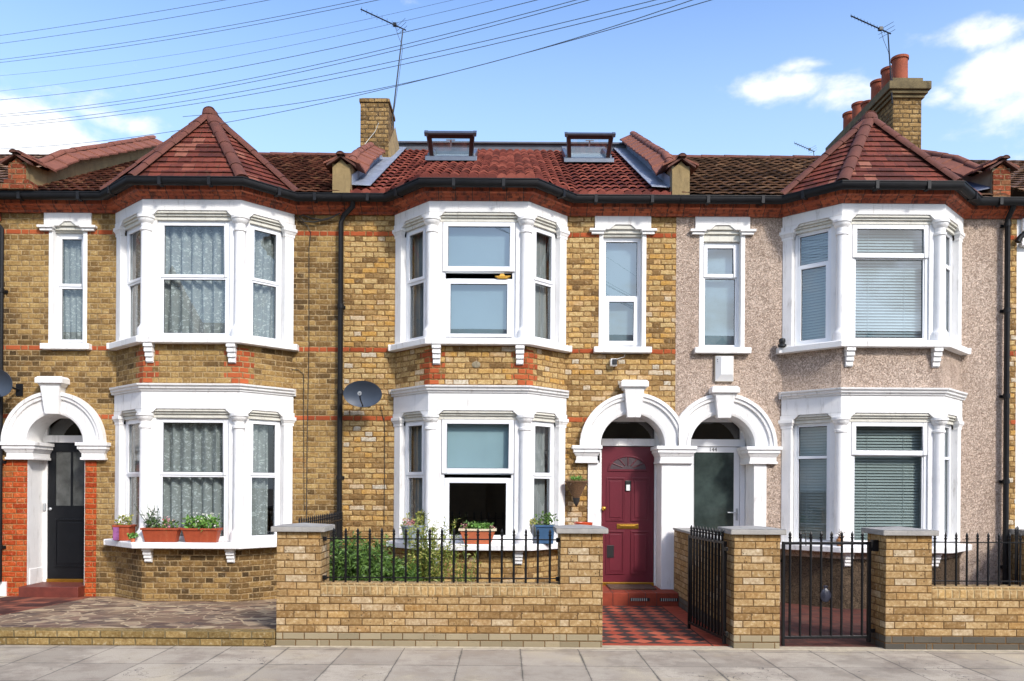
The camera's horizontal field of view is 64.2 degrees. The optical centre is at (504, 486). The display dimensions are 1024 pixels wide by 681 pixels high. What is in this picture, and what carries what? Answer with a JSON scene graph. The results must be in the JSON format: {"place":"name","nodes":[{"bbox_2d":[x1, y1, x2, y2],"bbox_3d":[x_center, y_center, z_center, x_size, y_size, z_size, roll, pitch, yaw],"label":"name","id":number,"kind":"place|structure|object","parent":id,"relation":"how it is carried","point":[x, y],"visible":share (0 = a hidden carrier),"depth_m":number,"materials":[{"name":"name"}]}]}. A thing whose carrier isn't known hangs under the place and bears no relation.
{"place":"outdoors","nodes":[
{"label":"outdoors","id":0,"kind":"place"},
{"bbox_2d":[0,596,96,614],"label":"tiled path","id":1,"kind":"structure","parent":0,"point":[11,604],"depth_m":11.11,"materials":[{"name":"red tile"}]},
{"bbox_2d":[0,0,223,35],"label":"overhead wire","id":2,"kind":"object","parent":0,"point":[119,17],"visible":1,"depth_m":13.70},
{"bbox_2d":[0,0,267,43],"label":"overhead wire","id":3,"kind":"object","parent":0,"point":[143,22],"visible":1,"depth_m":13.31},
{"bbox_2d":[0,596,275,628],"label":"forecourt paving","id":4,"kind":"structure","parent":0,"point":[105,612],"depth_m":9.80,"materials":[{"name":"stone"}]},
{"bbox_2d":[0,0,358,59],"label":"overhead wire","id":5,"kind":"object","parent":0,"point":[193,31],"visible":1,"depth_m":12.57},
{"bbox_2d":[0,0,376,62],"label":"overhead wire","id":6,"kind":"object","parent":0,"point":[203,33],"visible":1,"depth_m":12.49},
{"bbox_2d":[1,0,450,75],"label":"overhead wire","id":7,"kind":"object","parent":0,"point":[247,42],"visible":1,"depth_m":14.02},
{"bbox_2d":[4,0,491,90],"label":"overhead wire","id":8,"kind":"object","parent":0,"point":[274,48],"visible":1,"depth_m":11.59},
{"bbox_2d":[1,0,535,99],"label":"overhead wire","id":9,"kind":"object","parent":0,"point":[291,56],"visible":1,"depth_m":10.74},
{"bbox_2d":[0,0,575,114],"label":"overhead wire","id":10,"kind":"object","parent":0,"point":[325,62],"visible":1,"depth_m":10.36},
{"bbox_2d":[0,0,587,116],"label":"overhead wire","id":11,"kind":"object","parent":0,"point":[333,64],"visible":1,"depth_m":10.22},
{"bbox_2d":[0,0,654,124],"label":"overhead wire","id":12,"kind":"object","parent":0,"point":[373,65],"visible":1,"depth_m":9.69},
{"bbox_2d":[2,0,674,126],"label":"overhead wire","id":13,"kind":"object","parent":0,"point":[383,68],"visible":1,"depth_m":9.60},
{"bbox_2d":[0,645,1023,680],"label":"pavement","id":14,"kind":"structure","parent":0,"point":[119,663],"depth_m":7.72,"materials":[{"name":"concrete"}]},
{"bbox_2d":[0,627,275,646],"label":"brick edging","id":15,"kind":"object","parent":14,"relation":"on","point":[129,636],"visible":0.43,"depth_m":8.52,"materials":[{"name":"brick"}]},
{"bbox_2d":[271,523,607,647],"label":"garden wall","id":16,"kind":"structure","parent":14,"relation":"on","point":[313,608],"depth_m":8.52,"materials":[{"name":"brick"}]},
{"bbox_2d":[322,528,559,582],"bbox_3d":[-0.670,0.731,8.630,2.504,0.580,0.040,0,0,0],"label":"railing","id":17,"kind":"object","parent":16,"relation":"on","point":[369,577],"visible":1,"depth_m":8.62,"materials":[{"name":"black metal"}]},
{"bbox_2d":[271,645,1023,651],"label":"mortar strip","id":18,"kind":"object","parent":14,"relation":"on","point":[732,648],"visible":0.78,"depth_m":8.49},
{"bbox_2d":[673,528,720,634],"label":"party garden wall","id":19,"kind":"structure","parent":14,"relation":"on","point":[681,561],"depth_m":11.07,"materials":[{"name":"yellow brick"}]},
{"bbox_2d":[861,526,1023,649],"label":"garden wall","id":20,"kind":"structure","parent":14,"relation":"on","point":[912,607],"depth_m":8.52,"materials":[{"name":"yellow brick"}]},
{"bbox_2d":[780,531,878,645],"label":"gate","id":21,"kind":"structure","parent":20,"relation":"attached to","point":[872,545],"depth_m":8.67,"materials":[{"name":"black metal"}]},
{"bbox_2d":[820,585,830,601],"bbox_3d":[3.402,1.144,8.650,0.118,0.180,0.048,0,0,0],"label":"hanging bag","id":22,"kind":"object","parent":21,"relation":"hanging from","point":[825,594],"visible":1,"depth_m":8.63,"materials":[{"name":"grey plastic"}]},
{"bbox_2d":[932,532,1023,585],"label":"railing","id":23,"kind":"object","parent":20,"relation":"on","point":[977,581],"visible":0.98,"depth_m":8.62,"materials":[{"name":"black metal"}]},
{"bbox_2d":[0,0,1023,159],"label":"sky","id":24,"kind":"structure","parent":0,"point":[713,77],"materials":[{"name":"blue"}]},
{"bbox_2d":[602,606,728,645],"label":"checkered path","id":25,"kind":"structure","parent":0,"point":[645,625],"depth_m":9.69,"materials":[{"name":"red tile"}]},
{"bbox_2d":[717,525,786,648],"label":"gate pier","id":26,"kind":"structure","parent":0,"point":[753,591],"depth_m":8.52,"materials":[{"name":"brick"}]},
{"bbox_2d":[687,524,727,643],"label":"gate","id":27,"kind":"structure","parent":26,"relation":"attached to","point":[700,618],"depth_m":9.08,"materials":[{"name":"black metal"}]},
{"bbox_2d":[780,602,877,646],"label":"red tiled yard","id":28,"kind":"structure","parent":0,"point":[851,642],"depth_m":9.91,"materials":[{"name":"tile"}]},
{"bbox_2d":[1009,529,1023,584],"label":"party garden wall","id":29,"kind":"structure","parent":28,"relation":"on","point":[1011,531],"depth_m":11.82,"materials":[{"name":"brown brick"}]},
{"bbox_2d":[1014,526,1018,584],"bbox_3d":[7.148,1.139,11.400,0.031,1.150,0.727,0,0,34],"label":"railing","id":30,"kind":"object","parent":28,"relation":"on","point":[1016,532],"visible":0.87,"depth_m":11.22,"materials":[{"name":"black metal"}]},
{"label":"garden bed","id":31,"kind":"structure","parent":0,"visible":0},
{"bbox_2d":[298,510,342,580],"bbox_3d":[-2.311,0.991,10.385,0.026,1.290,2.730,0,0,-1],"label":"railing","id":32,"kind":"object","parent":31,"relation":"on","point":[338,521],"visible":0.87,"depth_m":10.90,"materials":[{"name":"black metal"}]},
{"bbox_2d":[329,531,395,580],"bbox_3d":[-1.759,1.101,9.598,1.004,1.164,1.100,0,0,0],"label":"shrub","id":33,"kind":"object","parent":31,"relation":"on","point":[352,561],"visible":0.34,"depth_m":9.46,"materials":[{"name":"green plant"}]},
{"bbox_2d":[372,554,423,580],"bbox_3d":[-1.448,1.260,10.028,0.891,0.912,0.812,0,0,-18],"label":"shrub","id":34,"kind":"object","parent":31,"relation":"on","point":[400,568],"visible":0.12,"depth_m":9.90,"materials":[{"name":"green plant"}]},
{"bbox_2d":[385,512,460,580],"bbox_3d":[-1.027,0.999,10.221,0.973,1.337,0.618,0,0,0],"label":"shrub","id":35,"kind":"object","parent":31,"relation":"on","point":[424,554],"visible":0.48,"depth_m":10.19,"materials":[{"name":"green plant"}]},
{"bbox_2d":[443,535,479,581],"bbox_3d":[-0.564,1.141,10.415,0.363,1.035,0.569,0,0,35],"label":"shrub","id":36,"kind":"object","parent":31,"relation":"on","point":[463,575],"visible":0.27,"depth_m":10.44,"materials":[{"name":"green plant"}]},
{"bbox_3d":[1.138,1.197,11.830,0.280,0.999,0.260,0,0,0],"label":"plant stand","id":37,"kind":"object","parent":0,"visible":0},
{"bbox_2d":[574,522,592,524],"bbox_3d":[1.141,0.610,11.840,0.280,0.170,0.224,0,0,0],"label":"ceramic bowl","id":38,"kind":"object","parent":37,"relation":"on","point":[585,523],"visible":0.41,"depth_m":11.76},
{"label":"ground","id":39,"kind":"structure","parent":0,"visible":0},
{"bbox_2d":[0,154,47,225],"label":"terraced house","id":40,"kind":"structure","parent":39,"relation":"on","point":[3,172],"depth_m":14.15,"materials":[{"name":"brown brick"}]},
{"bbox_2d":[0,106,354,601],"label":"terraced house","id":41,"kind":"structure","parent":39,"relation":"on","point":[74,413],"depth_m":11.92,"materials":[{"name":"brown brick"}]},
{"bbox_2d":[0,370,22,396],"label":"satellite dish","id":42,"kind":"object","parent":41,"relation":"attached to","point":[6,386],"visible":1,"depth_m":11.63,"materials":[{"name":"grey metal"}]},
{"bbox_2d":[47,443,84,578],"bbox_3d":[-6.587,0.251,12.418,0.726,2.317,0.073,0,0,0],"label":"door","id":43,"kind":"structure","parent":41,"relation":"in","point":[66,471],"depth_m":12.41,"materials":[{"name":"black wood"}]},
{"bbox_2d":[56,233,82,342],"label":"window","id":44,"kind":"structure","parent":41,"relation":"in","point":[61,237],"depth_m":12.10,"materials":[{"name":"white plastic"}]},
{"bbox_2d":[63,240,82,338],"bbox_3d":[-6.419,-2.924,12.220,0.435,1.590,0.041,0,0,0],"label":"net curtain","id":45,"kind":"object","parent":41,"relation":"attached to","point":[72,299],"visible":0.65,"depth_m":12.22,"materials":[{"name":"white fabric"}]},
{"bbox_2d":[112,513,136,540],"bbox_3d":[-5.420,0.566,11.585,0.305,0.408,0.286,0,0,0],"label":"flower pot","id":46,"kind":"object","parent":41,"relation":"on","point":[120,530],"visible":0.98,"depth_m":11.49,"materials":[{"name":"ceramic"}]},
{"bbox_2d":[125,419,139,523],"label":"window","id":47,"kind":"structure","parent":41,"relation":"in","point":[128,447],"depth_m":11.92,"materials":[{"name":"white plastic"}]},
{"bbox_2d":[127,532,138,541],"bbox_3d":[-5.139,0.702,11.289,0.154,0.139,0.128,0,0,37],"label":"flower pot","id":48,"kind":"object","parent":41,"relation":"on","point":[132,536],"visible":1,"depth_m":11.26,"materials":[{"name":"ceramic"}]},
{"bbox_2d":[126,224,140,337],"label":"window","id":49,"kind":"structure","parent":41,"relation":"in","point":[130,283],"depth_m":11.92,"materials":[{"name":"white plastic"}]},
{"bbox_2d":[132,424,139,531],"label":"net curtain","id":50,"kind":"object","parent":41,"relation":"attached to","point":[136,451],"visible":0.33,"depth_m":11.98,"materials":[{"name":"white fabric"}]},
{"bbox_2d":[135,231,140,335],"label":"net curtain","id":51,"kind":"object","parent":41,"relation":"attached to","point":[137,275],"visible":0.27,"depth_m":11.95,"materials":[{"name":"white fabric"}]},
{"bbox_2d":[134,504,182,541],"bbox_3d":[-4.780,0.505,11.301,0.595,0.538,0.366,0,0,17],"label":"window box","id":52,"kind":"object","parent":41,"relation":"on","point":[163,532],"visible":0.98,"depth_m":11.25,"materials":[{"name":"ceramic"}]},
{"bbox_2d":[156,418,228,540],"bbox_3d":[-4.384,-0.102,11.510,1.020,1.756,0.070,0,0,0],"label":"window","id":53,"kind":"structure","parent":41,"relation":"in","point":[161,473],"depth_m":11.47,"materials":[{"name":"white plastic"}]},
{"bbox_2d":[163,423,223,535],"bbox_3d":[-4.384,-0.112,11.600,0.990,1.690,0.088,0,0,0],"label":"net curtain","id":54,"kind":"object","parent":41,"relation":"attached to","point":[193,447],"visible":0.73,"depth_m":11.60,"materials":[{"name":"white fabric"}]},
{"bbox_2d":[158,221,229,335],"bbox_3d":[-4.367,-2.914,11.510,1.020,1.671,0.070,0,0,0],"label":"window","id":55,"kind":"structure","parent":41,"relation":"in","point":[225,277],"depth_m":11.47,"materials":[{"name":"white plastic"}]},
{"bbox_2d":[164,226,224,332],"bbox_3d":[-4.367,-2.922,11.600,0.990,1.610,0.088,0,0,0],"label":"net curtain","id":56,"kind":"object","parent":41,"relation":"attached to","point":[194,306],"visible":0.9,"depth_m":11.60,"materials":[{"name":"white fabric"}]},
{"bbox_2d":[181,512,222,541],"bbox_3d":[-4.204,0.567,11.329,0.591,0.422,0.312,0,0,0],"label":"window box","id":57,"kind":"object","parent":41,"relation":"on","point":[204,531],"visible":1,"depth_m":11.25,"materials":[{"name":"ceramic"}]},
{"bbox_2d":[251,424,267,534],"bbox_3d":[-3.585,-0.107,11.815,0.077,1.690,0.368,0,0,44],"label":"net curtain","id":58,"kind":"object","parent":41,"relation":"attached to","point":[260,486],"visible":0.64,"depth_m":11.86,"materials":[{"name":"white fabric"}]},
{"bbox_2d":[253,231,274,338],"bbox_3d":[-3.537,-2.917,11.848,0.077,1.610,0.458,0,0,44],"label":"net curtain","id":59,"kind":"object","parent":41,"relation":"attached to","point":[263,295],"visible":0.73,"depth_m":11.90,"materials":[{"name":"white fabric"}]},
{"bbox_2d":[248,419,280,540],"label":"window","id":60,"kind":"structure","parent":41,"relation":"in","point":[277,424],"depth_m":11.83,"materials":[{"name":"white plastic"}]},
{"bbox_2d":[249,224,281,341],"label":"window","id":61,"kind":"structure","parent":41,"relation":"in","point":[278,234],"depth_m":11.87,"materials":[{"name":"white plastic"}]},
{"bbox_2d":[292,369,304,511],"bbox_3d":[-3.178,-0.695,11.988,0.491,2.139,0.009,0,0,0],"label":"cable","id":62,"kind":"object","parent":41,"relation":"attached to","point":[303,417],"visible":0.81,"depth_m":11.98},
{"bbox_2d":[294,216,310,516],"bbox_3d":[-2.990,-1.723,11.977,0.274,4.519,0.018,0,0,-4],"label":"cable","id":63,"kind":"object","parent":41,"relation":"attached to","point":[308,391],"visible":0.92,"depth_m":11.98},
{"bbox_2d":[299,213,339,222],"bbox_3d":[-2.706,-3.922,11.941,0.626,0.132,0.053,0,0,5],"label":"cable","id":64,"kind":"object","parent":41,"relation":"attached to","point":[328,218],"visible":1,"depth_m":11.94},
{"bbox_2d":[3,0,710,148],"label":"overhead wire","id":65,"kind":"object","parent":41,"relation":"attached to","point":[410,82],"visible":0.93,"depth_m":9.33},
{"bbox_2d":[183,0,691,116],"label":"overhead wire","id":66,"kind":"object","parent":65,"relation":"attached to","point":[472,67],"visible":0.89,"depth_m":8.40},
{"bbox_2d":[323,98,698,605],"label":"terraced house","id":67,"kind":"structure","parent":39,"relation":"on","point":[611,435],"depth_m":11.97,"materials":[{"name":"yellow brick"}]},
{"bbox_2d":[343,381,381,406],"bbox_3d":[-2.016,-1.306,11.676,0.527,0.370,0.531,0,0,-45],"label":"satellite dish","id":68,"kind":"object","parent":67,"relation":"attached to","point":[362,393],"visible":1,"depth_m":11.61,"materials":[{"name":"grey metal"}]},
{"bbox_2d":[380,406,384,510],"bbox_3d":[-1.796,-0.295,11.984,0.078,1.772,0.009,0,0,-7],"label":"cable","id":69,"kind":"object","parent":67,"relation":"attached to","point":[384,460],"visible":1,"depth_m":11.98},
{"bbox_2d":[360,8,406,127],"bbox_3d":[-2.227,-7.587,14.871,0.873,2.002,0.265,0,0,-23],"label":"tv aerial","id":70,"kind":"object","parent":67,"relation":"attached to","point":[395,26],"visible":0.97,"depth_m":14.99,"materials":[{"name":"black metal"}]},
{"bbox_2d":[400,509,424,542],"bbox_3d":[-1.254,0.555,11.515,0.433,0.480,0.350,0,0,0],"label":"flower pot","id":71,"kind":"object","parent":67,"relation":"on","point":[418,514],"visible":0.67,"depth_m":11.45,"materials":[{"name":"grey paint"}]},
{"bbox_2d":[405,420,423,523],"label":"window","id":72,"kind":"structure","parent":67,"relation":"in","point":[408,474],"depth_m":11.88,"materials":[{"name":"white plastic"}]},
{"bbox_2d":[406,225,425,340],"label":"window","id":73,"kind":"structure","parent":67,"relation":"in","point":[410,282],"depth_m":11.88,"materials":[{"name":"white plastic"}]},
{"bbox_2d":[413,426,421,523],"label":"net curtain","id":74,"kind":"object","parent":67,"relation":"attached to","point":[417,467],"visible":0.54,"depth_m":11.90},
{"bbox_2d":[413,232,423,337],"bbox_3d":[-1.241,-2.903,11.906,0.050,1.610,0.270,0,0,-44],"label":"net curtain","id":75,"kind":"object","parent":67,"relation":"attached to","point":[418,295],"visible":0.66,"depth_m":11.93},
{"bbox_2d":[472,361,480,367],"bbox_3d":[-0.398,-1.696,11.393,0.124,0.093,0.012,0,0,0],"label":"wall vent","id":76,"kind":"object","parent":67,"relation":"attached to","point":[476,364],"depth_m":11.39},
{"bbox_2d":[458,520,496,543],"bbox_3d":[-0.374,0.634,11.306,0.524,0.333,0.219,0,0,0],"label":"window box","id":77,"kind":"object","parent":67,"relation":"on","point":[482,527],"visible":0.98,"depth_m":11.24,"materials":[{"name":"ceramic"}]},
{"bbox_2d":[445,424,510,474],"bbox_3d":[-0.377,-0.547,11.572,0.960,0.770,0.016,0,0,0],"label":"roller blind","id":78,"kind":"object","parent":67,"relation":"attached to","point":[477,445],"visible":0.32,"depth_m":11.57,"materials":[{"name":"white fabric"}]},
{"bbox_2d":[441,419,514,542],"bbox_3d":[-0.380,-0.077,11.495,1.030,1.756,0.100,0,0,0],"label":"window","id":79,"kind":"structure","parent":67,"relation":"in","point":[445,482],"depth_m":11.47,"materials":[{"name":"white plastic"}]},
{"bbox_2d":[451,285,506,333],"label":"roller blind","id":80,"kind":"object","parent":67,"relation":"attached to","point":[478,309],"visible":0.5,"depth_m":11.57,"materials":[{"name":"white fabric"}]},
{"bbox_2d":[446,227,511,273],"bbox_3d":[-0.359,-3.357,11.572,0.960,0.690,0.016,0,0,0],"label":"roller blind","id":81,"kind":"object","parent":67,"relation":"attached to","point":[479,246],"visible":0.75,"depth_m":11.57,"materials":[{"name":"fabric"}]},
{"bbox_2d":[442,222,515,337],"bbox_3d":[-0.362,-2.890,11.496,1.030,1.671,0.098,0,0,0],"label":"window","id":82,"kind":"structure","parent":67,"relation":"in","point":[446,283],"depth_m":11.47,"materials":[{"name":"white plastic"}]},
{"bbox_2d":[495,273,510,278],"bbox_3d":[-0.026,-2.952,11.480,0.224,0.080,0.077,0,0,0],"label":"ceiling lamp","id":83,"kind":"object","parent":67,"relation":"on","point":[501,276],"visible":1,"depth_m":11.45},
{"bbox_2d":[534,427,544,535],"bbox_3d":[0.500,-0.082,11.895,0.052,1.690,0.280,0,0,44],"label":"net curtain","id":84,"kind":"object","parent":67,"relation":"attached to","point":[539,496],"visible":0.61,"depth_m":11.90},
{"bbox_2d":[535,233,546,338],"bbox_3d":[0.516,-2.892,11.896,0.280,1.610,0.049,0,0,-45],"label":"net curtain","id":85,"kind":"object","parent":67,"relation":"attached to","point":[540,313],"visible":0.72,"depth_m":11.91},
{"bbox_2d":[532,421,553,542],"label":"window","id":86,"kind":"structure","parent":67,"relation":"in","point":[549,475],"depth_m":11.88,"materials":[{"name":"white plastic"}]},
{"bbox_2d":[533,226,554,342],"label":"window","id":87,"kind":"structure","parent":67,"relation":"in","point":[550,283],"depth_m":11.88,"materials":[{"name":"white plastic"}]},
{"bbox_2d":[530,511,558,543],"bbox_3d":[0.517,0.571,11.494,0.494,0.470,0.270,0,0,0],"label":"flower pot","id":88,"kind":"object","parent":67,"relation":"on","point":[545,527],"visible":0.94,"depth_m":11.40,"materials":[{"name":"ceramic"}]},
{"bbox_2d":[564,468,587,506],"bbox_3d":[1.038,0.024,11.851,0.379,0.568,0.298,0,0,0],"label":"hanging basket","id":89,"kind":"object","parent":67,"relation":"hanging from","point":[576,486],"visible":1,"depth_m":11.80,"materials":[{"name":"brown wicker"}]},
{"bbox_2d":[610,353,625,366],"bbox_3d":[1.669,-1.879,11.944,0.255,0.257,0.117,0,0,0],"label":"security camera","id":90,"kind":"object","parent":67,"relation":"attached to","point":[613,362],"visible":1,"depth_m":11.90,"materials":[{"name":"white plastic"}]},
{"bbox_2d":[606,243,636,340],"bbox_3d":[1.731,-2.849,12.222,0.564,1.600,0.016,0,0,0],"label":"roller blind","id":91,"kind":"object","parent":67,"relation":"attached to","point":[621,269],"visible":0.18,"depth_m":12.22,"materials":[{"name":"white fabric"}]},
{"bbox_2d":[603,238,640,346],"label":"window","id":92,"kind":"structure","parent":67,"relation":"in","point":[636,300],"depth_m":12.10,"materials":[{"name":"white plastic"}]},
{"bbox_2d":[601,447,653,581],"bbox_3d":[1.868,0.431,12.397,0.798,2.060,0.115,0,0,0],"label":"door","id":93,"kind":"structure","parent":67,"relation":"in","point":[627,482],"depth_m":12.41,"materials":[{"name":"red paint"}]},
{"bbox_2d":[606,584,656,589],"bbox_3d":[1.876,1.500,12.135,0.670,0.020,0.510,0,0,0],"label":"doormat","id":94,"kind":"object","parent":67,"relation":"on","point":[630,586],"visible":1,"depth_m":12.00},
{"bbox_2d":[673,54,1023,608],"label":"terraced house","id":95,"kind":"structure","parent":39,"relation":"on","point":[946,382],"depth_m":11.93,"materials":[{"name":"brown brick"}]},
{"bbox_2d":[691,447,739,533],"bbox_3d":[3.180,0.439,12.404,0.775,2.068,0.102,0,0,0],"label":"door","id":96,"kind":"structure","parent":95,"relation":"in","point":[715,470],"depth_m":12.43,"materials":[{"name":"glass"}]},
{"bbox_2d":[705,249,733,344],"bbox_3d":[3.193,-2.816,12.222,0.542,1.550,0.016,0,0,0],"label":"roller blind","id":97,"kind":"object","parent":95,"relation":"attached to","point":[719,312],"visible":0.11,"depth_m":12.22,"materials":[{"name":"fabric"}]},
{"bbox_2d":[703,243,738,346],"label":"window","id":98,"kind":"structure","parent":95,"relation":"in","point":[734,276],"depth_m":12.10,"materials":[{"name":"white plastic"}]},
{"bbox_2d":[714,356,733,381],"bbox_3d":[3.217,-1.720,11.944,0.275,0.380,0.117,0,0,0],"label":"alarm box","id":99,"kind":"object","parent":95,"relation":"attached to","point":[723,368],"visible":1,"depth_m":11.90,"materials":[{"name":"beige plastic"}]},
{"bbox_2d":[778,338,786,346],"bbox_3d":[4.035,-2.091,11.870,0.124,0.127,0.121,0,0,0],"label":"black sensor","id":100,"kind":"object","parent":95,"relation":"on","point":[782,341],"visible":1,"depth_m":11.84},
{"bbox_2d":[794,142,816,154],"bbox_3d":[9.498,-10.248,25.884,0.993,1.158,0.264,0,0,-23],"label":"tv aerial","id":101,"kind":"object","parent":95,"relation":"attached to","point":[805,147],"visible":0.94,"depth_m":25.86,"materials":[{"name":"black metal"}]},
{"bbox_2d":[793,423,829,541],"bbox_3d":[4.452,-0.048,11.784,0.548,1.758,0.070,0,0,44],"label":"window","id":102,"kind":"structure","parent":95,"relation":"in","point":[797,457],"depth_m":11.91,"materials":[{"name":"white plastic"}]},
{"bbox_2d":[799,427,826,538],"bbox_3d":[4.508,-0.048,11.839,0.493,1.670,0.031,0,0,44],"label":"venetian blind","id":103,"kind":"object","parent":95,"relation":"attached to","point":[814,499],"visible":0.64,"depth_m":11.86,"materials":[{"name":"plastic"}]},
{"bbox_2d":[795,227,830,344],"bbox_3d":[4.469,-2.860,11.784,0.548,1.673,0.070,0,0,44],"label":"window","id":104,"kind":"structure","parent":95,"relation":"in","point":[798,267],"depth_m":11.84,"materials":[{"name":"white plastic"}]},
{"bbox_2d":[801,232,827,340],"bbox_3d":[4.525,-2.861,11.839,0.493,1.597,0.031,0,0,44],"label":"venetian blind","id":105,"kind":"object","parent":95,"relation":"attached to","point":[814,323],"visible":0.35,"depth_m":11.87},
{"bbox_2d":[836,530,845,545],"bbox_3d":[4.661,0.707,11.310,0.151,0.250,0.151,0,0,0],"label":"ornament","id":106,"kind":"object","parent":95,"relation":"on","point":[839,538],"visible":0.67,"depth_m":11.29,"materials":[{"name":"orange ceramic"}]},
{"bbox_2d":[850,15,893,103],"bbox_3d":[6.409,-7.467,14.335,0.825,1.527,0.230,0,0,-7],"label":"tv aerial","id":107,"kind":"object","parent":95,"relation":"attached to","point":[880,28],"visible":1,"depth_m":14.31,"materials":[{"name":"black metal"}]},
{"bbox_2d":[854,427,920,539],"bbox_3d":[5.395,-0.042,11.588,1.030,1.670,0.031,0,0,0],"label":"venetian blind","id":108,"kind":"object","parent":95,"relation":"attached to","point":[888,487],"visible":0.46,"depth_m":11.59,"materials":[{"name":"plastic"}]},
{"bbox_2d":[855,230,921,337],"bbox_3d":[5.412,-2.856,11.588,1.030,1.597,0.031,0,0,0],"label":"venetian blind","id":109,"kind":"object","parent":95,"relation":"attached to","point":[891,299],"visible":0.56,"depth_m":11.59,"materials":[{"name":"plastic"}]},
{"bbox_2d":[850,422,926,541],"bbox_3d":[5.395,-0.042,11.497,1.080,1.758,0.096,0,0,0],"label":"window","id":110,"kind":"structure","parent":95,"relation":"in","point":[922,453],"depth_m":11.47,"materials":[{"name":"white plastic"}]},
{"bbox_2d":[852,224,928,339],"bbox_3d":[5.413,-2.855,11.497,1.080,1.673,0.096,0,0,0],"label":"window","id":111,"kind":"structure","parent":95,"relation":"in","point":[923,256],"depth_m":11.47,"materials":[{"name":"white plastic"}]},
{"bbox_2d":[945,424,950,543],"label":"window","id":112,"kind":"structure","parent":95,"relation":"in","point":[947,427],"depth_m":11.92,"materials":[{"name":"white plastic"}]},
{"bbox_2d":[946,232,951,340],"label":"window","id":113,"kind":"structure","parent":95,"relation":"in","point":[949,237],"depth_m":11.91,"materials":[{"name":"white plastic"}]},
{"bbox_2d":[971,160,1023,528],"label":"terraced house","id":114,"kind":"structure","parent":39,"relation":"on","point":[1017,183],"depth_m":12.00,"materials":[{"name":"white paint"}]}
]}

